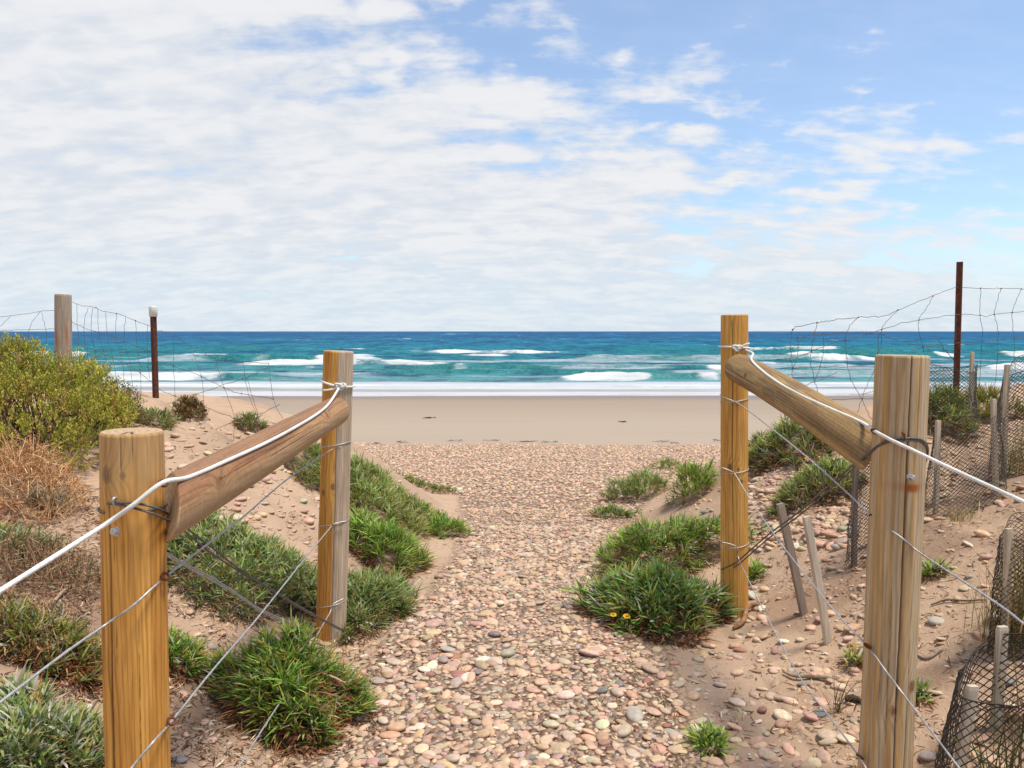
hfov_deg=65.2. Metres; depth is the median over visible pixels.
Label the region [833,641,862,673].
leafy clump
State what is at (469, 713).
pebble
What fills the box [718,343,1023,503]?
rope
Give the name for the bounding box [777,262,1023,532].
wire fence
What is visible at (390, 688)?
pebble
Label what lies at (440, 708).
pebble
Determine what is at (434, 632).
pebble
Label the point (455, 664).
pebble
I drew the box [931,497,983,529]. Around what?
grass tuft
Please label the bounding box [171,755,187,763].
pebble
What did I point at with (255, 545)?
leafy clump
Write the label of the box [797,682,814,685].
pebble
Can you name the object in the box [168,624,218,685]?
leafy clump
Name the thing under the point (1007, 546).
tree guard
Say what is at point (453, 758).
pebble
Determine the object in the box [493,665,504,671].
pebble
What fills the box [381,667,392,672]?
pebble
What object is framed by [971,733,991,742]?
pebble
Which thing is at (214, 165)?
sky
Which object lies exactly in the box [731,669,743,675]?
pebble
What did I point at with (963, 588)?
pebble
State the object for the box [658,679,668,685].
pebble
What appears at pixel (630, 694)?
pebble
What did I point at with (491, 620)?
pebble
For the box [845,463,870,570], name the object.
tree guard
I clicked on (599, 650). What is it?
pebble
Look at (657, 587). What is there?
leafy clump
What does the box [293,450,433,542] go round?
leafy clump
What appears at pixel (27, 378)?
salt bush
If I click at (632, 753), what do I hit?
pebble
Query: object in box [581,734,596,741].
pebble
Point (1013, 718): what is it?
pebble
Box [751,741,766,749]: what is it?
pebble
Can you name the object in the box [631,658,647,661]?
pebble
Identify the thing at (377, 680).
pebble
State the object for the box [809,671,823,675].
pebble
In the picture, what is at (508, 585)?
gravel
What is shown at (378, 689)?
pebble
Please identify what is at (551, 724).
pebble
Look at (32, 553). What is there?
dead bush
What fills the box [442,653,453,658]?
pebble
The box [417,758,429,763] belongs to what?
pebble
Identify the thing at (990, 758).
pebble
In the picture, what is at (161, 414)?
leafy clump
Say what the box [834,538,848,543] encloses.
stone
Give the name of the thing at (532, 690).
pebble
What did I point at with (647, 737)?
pebble
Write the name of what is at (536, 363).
sea
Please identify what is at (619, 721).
pebble
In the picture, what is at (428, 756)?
pebble
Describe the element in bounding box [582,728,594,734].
pebble
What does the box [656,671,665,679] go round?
stone
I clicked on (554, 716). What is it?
stone
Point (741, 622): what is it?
stick
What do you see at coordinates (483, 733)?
pebble
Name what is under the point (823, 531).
pebble
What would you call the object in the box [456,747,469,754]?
pebble
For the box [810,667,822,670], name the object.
pebble
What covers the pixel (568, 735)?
pebble
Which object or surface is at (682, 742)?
pebble
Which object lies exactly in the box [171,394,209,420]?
dry shrub
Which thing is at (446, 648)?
stone
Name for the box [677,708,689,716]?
pebble
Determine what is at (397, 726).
stone
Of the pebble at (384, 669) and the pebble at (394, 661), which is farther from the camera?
the pebble at (394, 661)
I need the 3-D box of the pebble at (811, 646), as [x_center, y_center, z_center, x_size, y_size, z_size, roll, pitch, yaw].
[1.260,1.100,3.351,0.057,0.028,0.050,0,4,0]
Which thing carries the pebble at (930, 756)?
on the ground
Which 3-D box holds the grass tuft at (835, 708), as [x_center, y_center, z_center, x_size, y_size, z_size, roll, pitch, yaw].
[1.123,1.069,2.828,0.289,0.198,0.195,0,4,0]
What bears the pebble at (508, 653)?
on the ground
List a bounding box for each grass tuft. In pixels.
[802,667,860,714]
[923,648,1023,767]
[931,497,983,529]
[941,516,1023,659]
[944,569,993,635]
[987,412,1023,477]
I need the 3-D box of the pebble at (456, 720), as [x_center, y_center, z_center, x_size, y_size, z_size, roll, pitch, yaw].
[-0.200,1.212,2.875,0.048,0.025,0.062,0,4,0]
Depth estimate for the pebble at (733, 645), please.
3.53 m
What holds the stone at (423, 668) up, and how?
on the ground
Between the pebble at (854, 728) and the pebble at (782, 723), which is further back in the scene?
the pebble at (782, 723)
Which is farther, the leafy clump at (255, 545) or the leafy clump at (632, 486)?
the leafy clump at (632, 486)
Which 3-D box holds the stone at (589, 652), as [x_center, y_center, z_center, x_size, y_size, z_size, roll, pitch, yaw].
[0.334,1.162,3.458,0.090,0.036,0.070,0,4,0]
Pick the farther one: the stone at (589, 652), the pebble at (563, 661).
the stone at (589, 652)
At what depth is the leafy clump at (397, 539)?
4.76 m
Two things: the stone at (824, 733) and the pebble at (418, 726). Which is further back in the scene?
the pebble at (418, 726)
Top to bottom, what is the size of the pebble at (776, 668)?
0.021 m
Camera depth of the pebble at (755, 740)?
2.66 m
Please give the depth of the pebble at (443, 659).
3.38 m
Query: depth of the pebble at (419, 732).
2.77 m
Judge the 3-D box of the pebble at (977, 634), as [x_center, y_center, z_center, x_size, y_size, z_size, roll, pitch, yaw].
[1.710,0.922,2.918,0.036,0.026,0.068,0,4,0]
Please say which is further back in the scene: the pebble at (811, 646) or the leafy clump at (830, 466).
the leafy clump at (830, 466)
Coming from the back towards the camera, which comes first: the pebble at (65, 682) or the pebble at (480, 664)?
the pebble at (480, 664)
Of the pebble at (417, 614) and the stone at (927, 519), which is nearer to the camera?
the pebble at (417, 614)
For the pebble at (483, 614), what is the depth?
3.92 m
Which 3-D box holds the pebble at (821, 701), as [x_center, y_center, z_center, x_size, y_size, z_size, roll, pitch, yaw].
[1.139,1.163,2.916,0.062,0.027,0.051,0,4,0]
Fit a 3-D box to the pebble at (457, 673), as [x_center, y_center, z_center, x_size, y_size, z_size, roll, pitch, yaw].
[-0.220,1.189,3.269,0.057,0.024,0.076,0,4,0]
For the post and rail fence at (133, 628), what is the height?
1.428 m
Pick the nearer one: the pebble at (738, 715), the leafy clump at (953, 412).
the pebble at (738, 715)
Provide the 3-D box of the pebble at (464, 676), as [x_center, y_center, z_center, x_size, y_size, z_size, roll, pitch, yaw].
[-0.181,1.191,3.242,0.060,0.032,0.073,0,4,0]
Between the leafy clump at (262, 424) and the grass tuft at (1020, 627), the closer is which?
the grass tuft at (1020, 627)
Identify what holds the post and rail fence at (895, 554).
on the ground
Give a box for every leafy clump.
[0,520,65,558]
[0,595,102,698]
[0,660,104,767]
[22,483,76,516]
[135,406,184,429]
[167,508,372,627]
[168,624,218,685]
[192,610,387,761]
[231,406,269,432]
[283,441,352,492]
[287,563,433,646]
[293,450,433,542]
[349,503,442,578]
[376,485,446,534]
[396,470,458,494]
[420,508,476,538]
[557,554,743,648]
[581,508,771,579]
[585,499,641,518]
[597,461,675,502]
[647,457,683,468]
[659,454,719,509]
[675,715,736,758]
[748,414,834,477]
[748,555,768,582]
[763,454,869,519]
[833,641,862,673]
[916,675,937,710]
[921,555,958,584]
[927,381,984,444]
[958,381,1023,424]
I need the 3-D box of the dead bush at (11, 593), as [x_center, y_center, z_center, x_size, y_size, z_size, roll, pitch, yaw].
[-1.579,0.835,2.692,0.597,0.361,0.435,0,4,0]
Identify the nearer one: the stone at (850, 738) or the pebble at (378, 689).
the stone at (850, 738)
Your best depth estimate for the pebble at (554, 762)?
2.60 m
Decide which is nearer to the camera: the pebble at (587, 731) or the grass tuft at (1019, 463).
the pebble at (587, 731)
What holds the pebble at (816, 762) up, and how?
on the ground
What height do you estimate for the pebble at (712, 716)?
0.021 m
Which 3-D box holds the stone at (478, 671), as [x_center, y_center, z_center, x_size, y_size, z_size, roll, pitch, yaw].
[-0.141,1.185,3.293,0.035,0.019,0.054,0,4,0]
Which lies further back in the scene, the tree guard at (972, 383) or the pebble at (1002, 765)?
the tree guard at (972, 383)
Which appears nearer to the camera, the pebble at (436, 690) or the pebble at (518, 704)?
the pebble at (518, 704)
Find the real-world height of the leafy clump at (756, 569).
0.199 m
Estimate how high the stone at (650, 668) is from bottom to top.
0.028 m
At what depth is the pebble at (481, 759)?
2.61 m
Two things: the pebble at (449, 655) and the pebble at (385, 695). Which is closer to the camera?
the pebble at (385, 695)
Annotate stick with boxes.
[51,583,72,604]
[732,602,762,629]
[782,670,839,679]
[845,694,860,703]
[918,648,942,659]
[930,599,984,605]
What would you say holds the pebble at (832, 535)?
on the ground
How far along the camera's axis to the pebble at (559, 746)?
2.69 m
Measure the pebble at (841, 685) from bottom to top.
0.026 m
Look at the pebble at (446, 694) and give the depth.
3.09 m
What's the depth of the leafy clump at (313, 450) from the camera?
5.41 m
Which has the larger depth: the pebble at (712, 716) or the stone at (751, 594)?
the stone at (751, 594)
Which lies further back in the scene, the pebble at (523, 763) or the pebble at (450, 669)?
the pebble at (450, 669)
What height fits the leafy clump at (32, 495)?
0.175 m
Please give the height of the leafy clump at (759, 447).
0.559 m
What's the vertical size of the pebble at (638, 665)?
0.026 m
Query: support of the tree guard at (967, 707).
on the ground
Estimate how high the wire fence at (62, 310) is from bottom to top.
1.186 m
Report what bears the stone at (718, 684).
on the ground
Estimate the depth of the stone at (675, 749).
2.62 m
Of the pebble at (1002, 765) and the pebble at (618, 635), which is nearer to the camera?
the pebble at (1002, 765)
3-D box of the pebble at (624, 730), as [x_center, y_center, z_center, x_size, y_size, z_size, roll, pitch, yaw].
[0.388,1.196,2.764,0.057,0.031,0.074,0,4,0]
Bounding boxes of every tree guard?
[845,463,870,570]
[924,399,1006,516]
[927,352,979,434]
[934,625,1023,767]
[987,512,1023,660]
[988,355,1023,478]
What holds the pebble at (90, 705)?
on the ground
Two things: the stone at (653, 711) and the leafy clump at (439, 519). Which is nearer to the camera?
the stone at (653, 711)
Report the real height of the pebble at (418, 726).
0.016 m
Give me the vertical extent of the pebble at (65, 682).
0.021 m
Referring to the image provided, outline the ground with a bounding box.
[0,383,1023,767]
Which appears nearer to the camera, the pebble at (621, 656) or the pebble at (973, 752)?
the pebble at (973, 752)
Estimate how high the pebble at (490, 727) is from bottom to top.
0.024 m
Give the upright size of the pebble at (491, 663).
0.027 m
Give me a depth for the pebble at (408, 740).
2.71 m
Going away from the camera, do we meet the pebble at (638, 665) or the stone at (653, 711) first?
the stone at (653, 711)
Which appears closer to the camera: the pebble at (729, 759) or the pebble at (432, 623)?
the pebble at (729, 759)
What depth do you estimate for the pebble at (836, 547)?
4.17 m
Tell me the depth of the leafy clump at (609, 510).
6.70 m
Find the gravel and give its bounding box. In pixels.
[10,415,1023,767]
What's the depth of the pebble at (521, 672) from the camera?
3.29 m
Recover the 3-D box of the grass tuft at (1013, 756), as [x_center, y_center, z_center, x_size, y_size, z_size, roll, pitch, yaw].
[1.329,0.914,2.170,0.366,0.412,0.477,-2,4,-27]
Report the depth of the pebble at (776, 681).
3.13 m
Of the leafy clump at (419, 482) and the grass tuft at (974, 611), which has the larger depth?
the leafy clump at (419, 482)
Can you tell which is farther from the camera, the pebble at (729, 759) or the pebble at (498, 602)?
the pebble at (498, 602)
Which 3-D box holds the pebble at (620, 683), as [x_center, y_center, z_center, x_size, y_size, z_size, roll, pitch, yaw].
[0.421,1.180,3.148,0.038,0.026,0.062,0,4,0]
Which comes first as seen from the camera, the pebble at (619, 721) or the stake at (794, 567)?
the pebble at (619, 721)
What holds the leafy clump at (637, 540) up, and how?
on the ground
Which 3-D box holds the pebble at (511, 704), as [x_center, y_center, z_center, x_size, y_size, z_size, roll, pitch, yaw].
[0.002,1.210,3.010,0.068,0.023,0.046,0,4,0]
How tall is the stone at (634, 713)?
0.038 m
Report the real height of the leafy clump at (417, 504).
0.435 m
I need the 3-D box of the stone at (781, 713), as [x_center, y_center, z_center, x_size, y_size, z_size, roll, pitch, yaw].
[0.971,1.189,2.868,0.064,0.033,0.068,0,4,0]
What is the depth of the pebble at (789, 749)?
2.62 m
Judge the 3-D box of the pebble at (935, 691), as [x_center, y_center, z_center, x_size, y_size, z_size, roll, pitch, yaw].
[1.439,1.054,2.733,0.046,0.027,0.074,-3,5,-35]
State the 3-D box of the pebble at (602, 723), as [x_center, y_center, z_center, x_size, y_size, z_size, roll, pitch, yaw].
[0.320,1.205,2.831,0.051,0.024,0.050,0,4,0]
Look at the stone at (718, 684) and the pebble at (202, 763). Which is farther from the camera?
the stone at (718, 684)
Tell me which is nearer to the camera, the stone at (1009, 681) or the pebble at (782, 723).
the stone at (1009, 681)
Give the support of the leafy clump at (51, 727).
on the ground
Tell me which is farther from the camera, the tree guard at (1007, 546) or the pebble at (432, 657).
the pebble at (432, 657)
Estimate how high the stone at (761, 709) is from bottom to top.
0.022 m
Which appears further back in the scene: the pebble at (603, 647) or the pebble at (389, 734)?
the pebble at (603, 647)
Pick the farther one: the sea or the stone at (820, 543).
the sea
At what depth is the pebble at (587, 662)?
3.34 m
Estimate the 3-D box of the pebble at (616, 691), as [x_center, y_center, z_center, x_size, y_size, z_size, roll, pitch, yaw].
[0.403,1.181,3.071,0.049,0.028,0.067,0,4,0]
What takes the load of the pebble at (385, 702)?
on the ground
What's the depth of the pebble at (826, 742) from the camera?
2.64 m
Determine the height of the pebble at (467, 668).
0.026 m
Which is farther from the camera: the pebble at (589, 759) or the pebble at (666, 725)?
the pebble at (666, 725)
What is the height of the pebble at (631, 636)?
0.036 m
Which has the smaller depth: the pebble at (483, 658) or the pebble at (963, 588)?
the pebble at (963, 588)
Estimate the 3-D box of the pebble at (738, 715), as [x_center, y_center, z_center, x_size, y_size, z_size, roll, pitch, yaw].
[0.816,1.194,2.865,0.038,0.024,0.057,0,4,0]
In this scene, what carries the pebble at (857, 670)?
on the ground
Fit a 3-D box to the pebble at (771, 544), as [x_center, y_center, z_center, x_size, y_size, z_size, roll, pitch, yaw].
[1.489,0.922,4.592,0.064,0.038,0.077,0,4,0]
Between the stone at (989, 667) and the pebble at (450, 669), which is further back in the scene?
the pebble at (450, 669)
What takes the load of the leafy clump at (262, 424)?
on the ground
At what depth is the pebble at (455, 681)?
3.18 m
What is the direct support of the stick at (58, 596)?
on the ground
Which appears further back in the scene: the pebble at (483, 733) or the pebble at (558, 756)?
the pebble at (483, 733)
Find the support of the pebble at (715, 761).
on the ground
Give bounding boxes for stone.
[377,716,387,724]
[387,722,405,731]
[414,743,428,753]
[418,666,430,671]
[440,646,455,651]
[447,704,454,708]
[473,669,481,674]
[550,714,559,719]
[579,649,599,656]
[596,732,608,740]
[626,706,643,721]
[642,663,659,673]
[645,707,660,715]
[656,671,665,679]
[668,745,687,754]
[713,681,726,686]
[729,697,745,706]
[733,648,746,652]
[748,590,757,599]
[757,706,766,712]
[759,586,769,591]
[759,633,767,638]
[771,648,778,653]
[773,695,784,700]
[773,709,792,721]
[776,639,788,643]
[803,711,819,720]
[815,540,825,547]
[817,729,836,738]
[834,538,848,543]
[836,733,855,743]
[924,517,932,521]
[962,541,973,546]
[973,529,990,536]
[984,663,993,670]
[1005,677,1015,685]
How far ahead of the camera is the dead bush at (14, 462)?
3.82 m
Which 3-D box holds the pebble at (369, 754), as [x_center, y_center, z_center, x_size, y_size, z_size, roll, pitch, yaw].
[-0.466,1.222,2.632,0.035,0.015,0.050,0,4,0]
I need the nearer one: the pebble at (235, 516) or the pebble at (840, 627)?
the pebble at (840, 627)
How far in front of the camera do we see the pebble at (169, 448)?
4.91 m
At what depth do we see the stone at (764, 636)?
3.57 m
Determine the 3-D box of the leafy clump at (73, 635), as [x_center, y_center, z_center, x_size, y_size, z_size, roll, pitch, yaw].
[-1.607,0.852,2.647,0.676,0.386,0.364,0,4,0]
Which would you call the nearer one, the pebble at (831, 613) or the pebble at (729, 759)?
the pebble at (729, 759)
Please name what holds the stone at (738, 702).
on the ground
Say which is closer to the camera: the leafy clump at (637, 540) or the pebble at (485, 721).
the pebble at (485, 721)
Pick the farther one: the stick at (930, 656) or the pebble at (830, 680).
the pebble at (830, 680)
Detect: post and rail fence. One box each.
[0,350,353,767]
[720,314,1023,767]
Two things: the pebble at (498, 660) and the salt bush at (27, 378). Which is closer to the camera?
the pebble at (498, 660)
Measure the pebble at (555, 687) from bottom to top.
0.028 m
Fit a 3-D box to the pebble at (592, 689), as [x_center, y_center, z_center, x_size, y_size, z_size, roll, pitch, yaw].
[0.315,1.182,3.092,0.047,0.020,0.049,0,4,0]
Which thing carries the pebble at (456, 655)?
on the ground
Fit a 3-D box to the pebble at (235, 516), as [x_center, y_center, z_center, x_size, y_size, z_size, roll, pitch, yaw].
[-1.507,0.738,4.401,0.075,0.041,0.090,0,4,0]
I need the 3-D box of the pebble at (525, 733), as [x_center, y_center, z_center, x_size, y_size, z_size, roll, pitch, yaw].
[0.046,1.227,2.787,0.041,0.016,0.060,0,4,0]
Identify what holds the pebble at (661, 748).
on the ground
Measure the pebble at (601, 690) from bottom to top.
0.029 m
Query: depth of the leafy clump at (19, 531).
3.31 m
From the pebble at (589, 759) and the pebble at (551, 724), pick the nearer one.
the pebble at (589, 759)
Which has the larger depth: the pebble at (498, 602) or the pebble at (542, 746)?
the pebble at (498, 602)
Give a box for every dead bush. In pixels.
[0,428,97,528]
[0,522,100,602]
[0,588,101,675]
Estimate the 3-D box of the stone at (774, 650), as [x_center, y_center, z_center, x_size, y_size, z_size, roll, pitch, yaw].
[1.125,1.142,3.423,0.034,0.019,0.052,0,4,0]
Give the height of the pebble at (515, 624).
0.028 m
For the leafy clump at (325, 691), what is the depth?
2.81 m
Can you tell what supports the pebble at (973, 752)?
on the ground
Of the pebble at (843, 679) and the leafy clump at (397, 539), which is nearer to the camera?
the pebble at (843, 679)
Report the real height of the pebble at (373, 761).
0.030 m
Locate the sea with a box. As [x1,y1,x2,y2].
[0,331,1023,395]
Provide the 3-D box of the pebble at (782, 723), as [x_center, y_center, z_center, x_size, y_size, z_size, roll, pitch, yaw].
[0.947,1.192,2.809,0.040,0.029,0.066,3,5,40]
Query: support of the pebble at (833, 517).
on the ground
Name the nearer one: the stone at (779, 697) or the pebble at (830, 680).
the stone at (779, 697)
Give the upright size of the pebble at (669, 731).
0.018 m
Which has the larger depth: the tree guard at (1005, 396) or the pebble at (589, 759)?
the tree guard at (1005, 396)
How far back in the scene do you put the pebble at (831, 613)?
3.53 m
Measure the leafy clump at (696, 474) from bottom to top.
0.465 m
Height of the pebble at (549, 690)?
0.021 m
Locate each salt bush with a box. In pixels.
[0,331,143,472]
[53,373,152,435]
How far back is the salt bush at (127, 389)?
5.06 m
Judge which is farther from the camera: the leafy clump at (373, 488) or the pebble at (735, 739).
the leafy clump at (373, 488)
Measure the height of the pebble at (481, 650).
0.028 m
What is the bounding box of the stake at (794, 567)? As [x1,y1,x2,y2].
[776,502,807,616]
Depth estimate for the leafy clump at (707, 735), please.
2.65 m
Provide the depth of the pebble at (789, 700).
2.96 m
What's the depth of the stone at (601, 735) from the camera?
2.72 m
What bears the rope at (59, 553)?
attached to the post and rail fence at (133, 628)
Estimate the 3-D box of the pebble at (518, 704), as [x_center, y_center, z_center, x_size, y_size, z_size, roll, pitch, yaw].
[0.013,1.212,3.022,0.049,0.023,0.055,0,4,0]
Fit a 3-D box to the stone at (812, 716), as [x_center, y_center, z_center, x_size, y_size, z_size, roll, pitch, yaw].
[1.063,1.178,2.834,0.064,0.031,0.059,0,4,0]
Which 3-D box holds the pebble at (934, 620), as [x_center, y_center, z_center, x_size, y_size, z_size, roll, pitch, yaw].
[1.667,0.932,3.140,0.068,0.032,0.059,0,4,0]
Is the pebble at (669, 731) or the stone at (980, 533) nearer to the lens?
the pebble at (669, 731)
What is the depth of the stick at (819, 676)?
3.11 m
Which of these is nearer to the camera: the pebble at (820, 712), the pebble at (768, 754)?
the pebble at (768, 754)
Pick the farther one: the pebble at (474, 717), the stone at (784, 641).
the stone at (784, 641)
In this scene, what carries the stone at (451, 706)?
on the ground
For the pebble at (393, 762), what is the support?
on the ground
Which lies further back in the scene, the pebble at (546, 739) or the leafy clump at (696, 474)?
the leafy clump at (696, 474)
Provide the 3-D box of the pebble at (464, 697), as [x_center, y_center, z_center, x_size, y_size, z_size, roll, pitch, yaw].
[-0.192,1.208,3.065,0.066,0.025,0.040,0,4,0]
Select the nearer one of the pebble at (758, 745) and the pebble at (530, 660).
the pebble at (758, 745)
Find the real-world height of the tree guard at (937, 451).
0.672 m
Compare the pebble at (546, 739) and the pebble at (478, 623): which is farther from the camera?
the pebble at (478, 623)
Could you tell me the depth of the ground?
3.79 m
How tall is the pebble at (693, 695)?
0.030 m
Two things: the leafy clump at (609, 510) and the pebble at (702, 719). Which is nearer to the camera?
the pebble at (702, 719)
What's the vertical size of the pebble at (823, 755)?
0.028 m
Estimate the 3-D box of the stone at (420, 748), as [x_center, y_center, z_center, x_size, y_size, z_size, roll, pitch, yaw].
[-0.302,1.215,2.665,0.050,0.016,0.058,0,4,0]
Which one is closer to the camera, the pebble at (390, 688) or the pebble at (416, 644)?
the pebble at (390, 688)
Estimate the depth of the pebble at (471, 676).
3.22 m
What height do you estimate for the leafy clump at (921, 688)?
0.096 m
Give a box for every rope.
[0,379,354,593]
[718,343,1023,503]
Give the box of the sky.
[0,0,1023,330]
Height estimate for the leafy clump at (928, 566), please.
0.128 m
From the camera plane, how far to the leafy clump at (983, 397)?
5.44 m
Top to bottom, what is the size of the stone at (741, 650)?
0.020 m
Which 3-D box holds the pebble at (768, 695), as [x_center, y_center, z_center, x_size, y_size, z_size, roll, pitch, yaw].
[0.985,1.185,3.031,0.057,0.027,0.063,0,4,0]
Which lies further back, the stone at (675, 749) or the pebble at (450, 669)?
the pebble at (450, 669)
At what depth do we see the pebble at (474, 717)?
2.88 m
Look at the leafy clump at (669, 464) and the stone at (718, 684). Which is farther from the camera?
the leafy clump at (669, 464)
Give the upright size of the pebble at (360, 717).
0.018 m
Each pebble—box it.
[58,679,72,686]
[85,703,92,711]
[165,446,174,451]
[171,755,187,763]
[197,760,206,766]
[231,514,242,521]
[303,517,314,524]
[351,754,365,761]
[355,715,367,720]
[366,750,375,757]
[366,757,380,765]
[370,677,384,684]
[374,687,382,692]
[375,699,389,704]
[378,691,387,699]
[379,731,400,738]
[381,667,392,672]
[384,684,395,693]
[386,658,400,665]
[386,757,398,766]
[401,737,413,744]
[411,641,419,647]
[414,612,427,616]
[414,723,424,729]
[414,729,424,736]
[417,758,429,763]
[422,750,435,755]
[422,754,432,759]
[425,620,439,627]
[425,629,441,635]
[425,654,437,660]
[426,661,437,668]
[426,687,442,693]
[435,704,447,712]
[438,656,447,663]
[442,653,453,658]
[442,690,450,698]
[446,754,459,762]
[447,661,459,667]
[447,666,456,671]
[449,652,460,658]
[449,677,462,686]
[450,716,462,725]
[451,670,463,677]
[456,695,470,698]
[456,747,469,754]
[456,756,465,762]
[460,665,471,671]
[461,672,469,681]
[462,710,477,716]
[466,672,475,681]
[468,716,480,719]
[472,621,486,626]
[475,656,489,660]
[475,660,487,670]
[475,729,491,737]
[475,757,485,762]
[477,612,496,616]
[477,647,486,653]
[481,718,492,725]
[484,725,494,735]
[485,660,497,666]
[486,617,498,623]
[488,631,500,636]
[489,656,502,663]
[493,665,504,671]
[494,600,503,605]
[501,648,514,657]
[504,701,520,708]
[511,622,519,626]
[513,701,521,706]
[515,669,527,676]
[519,760,528,766]
[520,731,529,738]
[526,687,540,692]
[527,657,536,664]
[534,678,547,685]
[535,600,544,604]
[536,743,548,750]
[540,735,552,744]
[542,720,559,727]
[546,663,560,671]
[546,688,553,693]
[547,758,559,766]
[549,742,570,750]
[551,684,560,692]
[552,753,562,758]
[556,690,574,699]
[558,658,570,664]
[562,730,575,740]
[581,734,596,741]
[582,660,595,664]
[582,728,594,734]
[585,756,598,763]
[588,686,598,692]
[589,647,603,653]
[595,644,606,650]
[595,687,608,693]
[595,719,609,728]
[610,686,623,696]
[612,725,619,732]
[614,632,623,637]
[615,654,627,658]
[615,680,623,686]
[616,719,627,723]
[617,723,631,736]
[622,632,637,638]
[625,690,636,698]
[626,748,640,757]
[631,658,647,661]
[634,662,649,668]
[642,677,651,683]
[642,734,651,740]
[650,743,665,753]
[651,762,663,767]
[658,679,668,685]
[662,723,670,728]
[663,728,679,735]
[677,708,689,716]
[677,738,691,747]
[686,691,699,700]
[694,717,706,724]
[706,713,716,721]
[708,756,723,765]
[721,754,734,764]
[727,722,741,730]
[728,737,742,742]
[729,643,740,648]
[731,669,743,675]
[735,712,744,720]
[748,736,763,745]
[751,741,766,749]
[757,747,769,757]
[762,750,776,759]
[764,692,777,700]
[765,541,775,546]
[768,666,781,670]
[770,678,780,685]
[772,524,778,530]
[775,718,787,728]
[782,743,795,755]
[783,697,798,704]
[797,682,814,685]
[805,643,819,649]
[806,757,821,767]
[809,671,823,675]
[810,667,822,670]
[812,709,826,716]
[815,697,828,705]
[816,749,831,762]
[819,738,837,745]
[820,530,833,533]
[825,515,837,519]
[826,532,837,537]
[826,541,833,550]
[826,678,838,683]
[828,610,835,616]
[830,544,840,550]
[830,683,845,689]
[836,677,849,682]
[837,624,844,630]
[843,623,860,631]
[850,667,860,672]
[850,725,858,733]
[918,751,936,761]
[926,689,942,694]
[927,616,944,625]
[959,585,970,590]
[969,747,978,757]
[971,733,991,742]
[973,631,983,639]
[982,754,1000,762]
[989,760,1005,767]
[1005,709,1023,721]
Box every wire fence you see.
[1,294,282,440]
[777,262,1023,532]
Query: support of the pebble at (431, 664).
on the ground
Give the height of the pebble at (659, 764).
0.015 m
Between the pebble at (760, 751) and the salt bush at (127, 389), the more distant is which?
the salt bush at (127, 389)
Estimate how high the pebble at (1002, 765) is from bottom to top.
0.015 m
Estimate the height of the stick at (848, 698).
0.031 m
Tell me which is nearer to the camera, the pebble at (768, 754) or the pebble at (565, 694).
the pebble at (768, 754)
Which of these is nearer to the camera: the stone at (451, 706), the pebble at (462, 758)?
the pebble at (462, 758)
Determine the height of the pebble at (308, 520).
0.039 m
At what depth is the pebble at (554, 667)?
3.31 m
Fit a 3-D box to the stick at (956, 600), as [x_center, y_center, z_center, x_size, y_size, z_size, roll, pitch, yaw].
[1.788,0.870,3.203,0.197,0.072,0.035,3,5,42]
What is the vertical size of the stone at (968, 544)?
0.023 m
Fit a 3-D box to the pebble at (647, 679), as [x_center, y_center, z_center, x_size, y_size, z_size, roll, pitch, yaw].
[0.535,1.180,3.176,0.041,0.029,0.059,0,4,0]
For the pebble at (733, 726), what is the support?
on the ground
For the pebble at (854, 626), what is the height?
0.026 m
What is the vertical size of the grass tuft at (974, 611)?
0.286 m
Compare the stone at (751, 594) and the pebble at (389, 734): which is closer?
the pebble at (389, 734)
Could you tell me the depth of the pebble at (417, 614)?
3.91 m
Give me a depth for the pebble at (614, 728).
2.77 m
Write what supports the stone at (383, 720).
on the ground
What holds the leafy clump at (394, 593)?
on the ground
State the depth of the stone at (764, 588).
4.08 m
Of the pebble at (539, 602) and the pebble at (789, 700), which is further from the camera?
the pebble at (539, 602)
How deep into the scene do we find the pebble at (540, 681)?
3.19 m
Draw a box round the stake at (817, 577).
[802,515,831,644]
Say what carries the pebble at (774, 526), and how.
on the ground
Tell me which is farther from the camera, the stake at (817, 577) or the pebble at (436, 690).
the stake at (817, 577)
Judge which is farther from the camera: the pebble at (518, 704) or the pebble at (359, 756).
the pebble at (518, 704)
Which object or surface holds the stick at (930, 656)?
on the ground
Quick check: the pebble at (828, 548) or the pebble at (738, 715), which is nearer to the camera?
the pebble at (738, 715)
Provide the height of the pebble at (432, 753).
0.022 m
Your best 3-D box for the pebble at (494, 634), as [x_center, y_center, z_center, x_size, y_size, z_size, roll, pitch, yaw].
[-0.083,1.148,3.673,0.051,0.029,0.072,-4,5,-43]
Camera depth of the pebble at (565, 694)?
3.05 m

